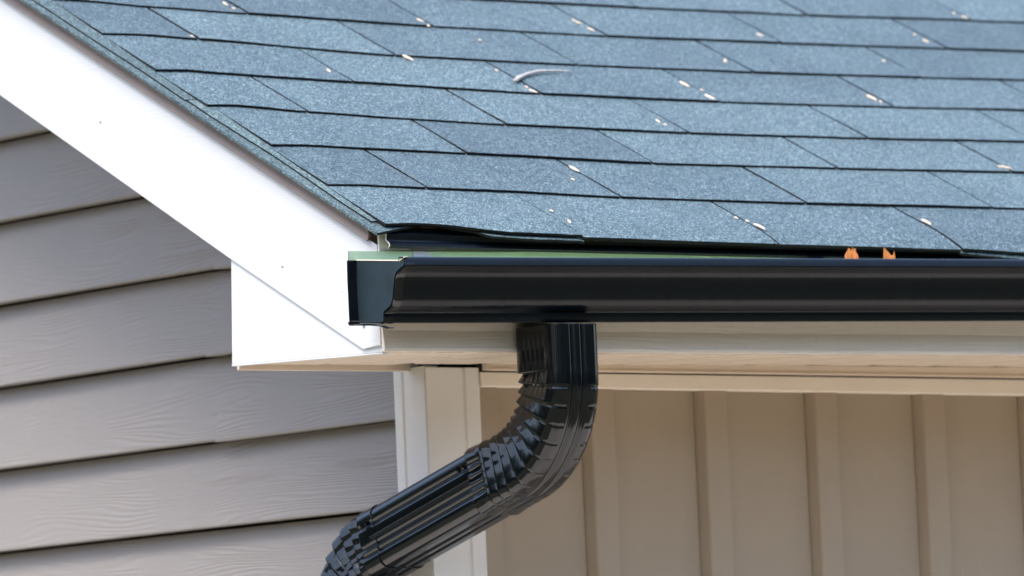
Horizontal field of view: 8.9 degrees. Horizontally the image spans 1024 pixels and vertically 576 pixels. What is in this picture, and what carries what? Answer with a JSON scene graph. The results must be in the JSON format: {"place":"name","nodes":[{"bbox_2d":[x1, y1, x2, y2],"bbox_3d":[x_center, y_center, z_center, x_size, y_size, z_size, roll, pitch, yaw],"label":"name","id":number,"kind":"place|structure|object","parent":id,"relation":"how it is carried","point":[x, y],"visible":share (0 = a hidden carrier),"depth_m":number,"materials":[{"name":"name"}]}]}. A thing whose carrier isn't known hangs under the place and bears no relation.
{"place":"outdoors","nodes":[
{"label":"outdoors","id":0,"kind":"place"},
{"bbox_2d":[20,0,1023,258],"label":"roof","id":1,"kind":"structure","parent":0,"point":[790,134],"depth_m":8.62,"materials":[{"name":"blue"}]},
{"bbox_2d":[5,0,370,240],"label":"rake drip edge","id":2,"kind":"object","parent":1,"relation":"attached to","point":[217,136],"visible":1,"depth_m":8.23,"materials":[{"name":"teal metal"}]},
{"bbox_2d":[0,0,381,348],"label":"rake board","id":3,"kind":"object","parent":1,"relation":"attached to","point":[268,230],"visible":0.85,"depth_m":8.26,"materials":[{"name":"white paint"}]},
{"bbox_2d":[513,69,572,82],"bbox_3d":[0.037,-0.282,8.742,0.017,0.027,0.141,-5,-6,32],"label":"twig","id":4,"kind":"object","parent":1,"relation":"on","point":[519,77],"visible":1,"depth_m":8.74,"materials":[{"name":"grey plant"}]},
{"bbox_2d":[347,251,1023,328],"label":"gutter","id":5,"kind":"object","parent":1,"relation":"attached to","point":[388,287],"visible":0.99,"depth_m":8.07,"materials":[{"name":"black metal"}]},
{"bbox_2d":[321,323,598,575],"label":"downspout","id":6,"kind":"object","parent":5,"relation":"attached to","point":[531,453],"visible":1,"depth_m":8.05,"materials":[{"name":"black metal"}]},
{"bbox_2d":[845,247,858,258],"bbox_3d":[0.433,-0.021,8.259,0.028,0.065,0.007,-2,-11,-1],"label":"oak leaf","id":7,"kind":"object","parent":5,"relation":"in","point":[851,254],"visible":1,"depth_m":8.26,"materials":[{"name":"orange plant"}]},
{"bbox_2d":[883,248,894,258],"bbox_3d":[0.480,-0.021,8.294,0.028,0.065,0.007,-2,-10,-1],"label":"oak leaf","id":8,"kind":"object","parent":5,"relation":"in","point":[887,254],"visible":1,"depth_m":8.30,"materials":[{"name":"orange plant"}]},
{"bbox_2d":[385,228,993,258],"bbox_3d":[1.179,-0.036,8.918,3.339,0.036,0.034,1,-6,-37],"label":"eave drip edge","id":9,"kind":"object","parent":1,"relation":"attached to","point":[430,238],"visible":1,"depth_m":8.12,"materials":[{"name":"black metal"}]},
{"bbox_2d":[377,234,1023,355],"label":"fascia board","id":10,"kind":"object","parent":1,"relation":"attached to","point":[942,338],"visible":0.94,"depth_m":8.25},
{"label":"patio","id":11,"kind":"structure","parent":0,"visible":0},
{"bbox_2d":[0,95,475,575],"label":"siding wall","id":12,"kind":"structure","parent":11,"relation":"on","point":[147,428],"depth_m":8.88,"materials":[{"name":"grey plastic"}]},
{"bbox_2d":[370,232,377,244],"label":"rake soffit","id":13,"kind":"structure","parent":12,"relation":"attached to","point":[373,238],"depth_m":8.36,"materials":[{"name":"brown wood"}]},
{"bbox_2d":[393,366,486,575],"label":"corner post","id":14,"kind":"object","parent":11,"relation":"on","point":[437,418],"visible":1,"depth_m":8.33,"materials":[{"name":"beige plastic"}]},
{"bbox_2d":[476,363,1023,575],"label":"batten wall","id":15,"kind":"structure","parent":11,"relation":"on","point":[693,483],"depth_m":8.66,"materials":[{"name":"beige plastic"}]},
{"bbox_2d":[237,352,1023,377],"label":"soffit","id":16,"kind":"structure","parent":15,"relation":"attached to","point":[1008,366],"depth_m":8.49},
{"bbox_2d":[231,259,417,366],"bbox_3d":[-0.142,0.022,8.135,0.287,0.150,0.327,1,-6,-37],"label":"cornice return","id":17,"kind":"object","parent":16,"relation":"on","point":[270,325],"visible":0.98,"depth_m":8.10,"materials":[{"name":"white paint"}]},
{"bbox_2d":[479,372,1023,395],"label":"frieze board","id":18,"kind":"object","parent":15,"relation":"attached to","point":[862,385],"visible":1,"depth_m":8.67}
]}

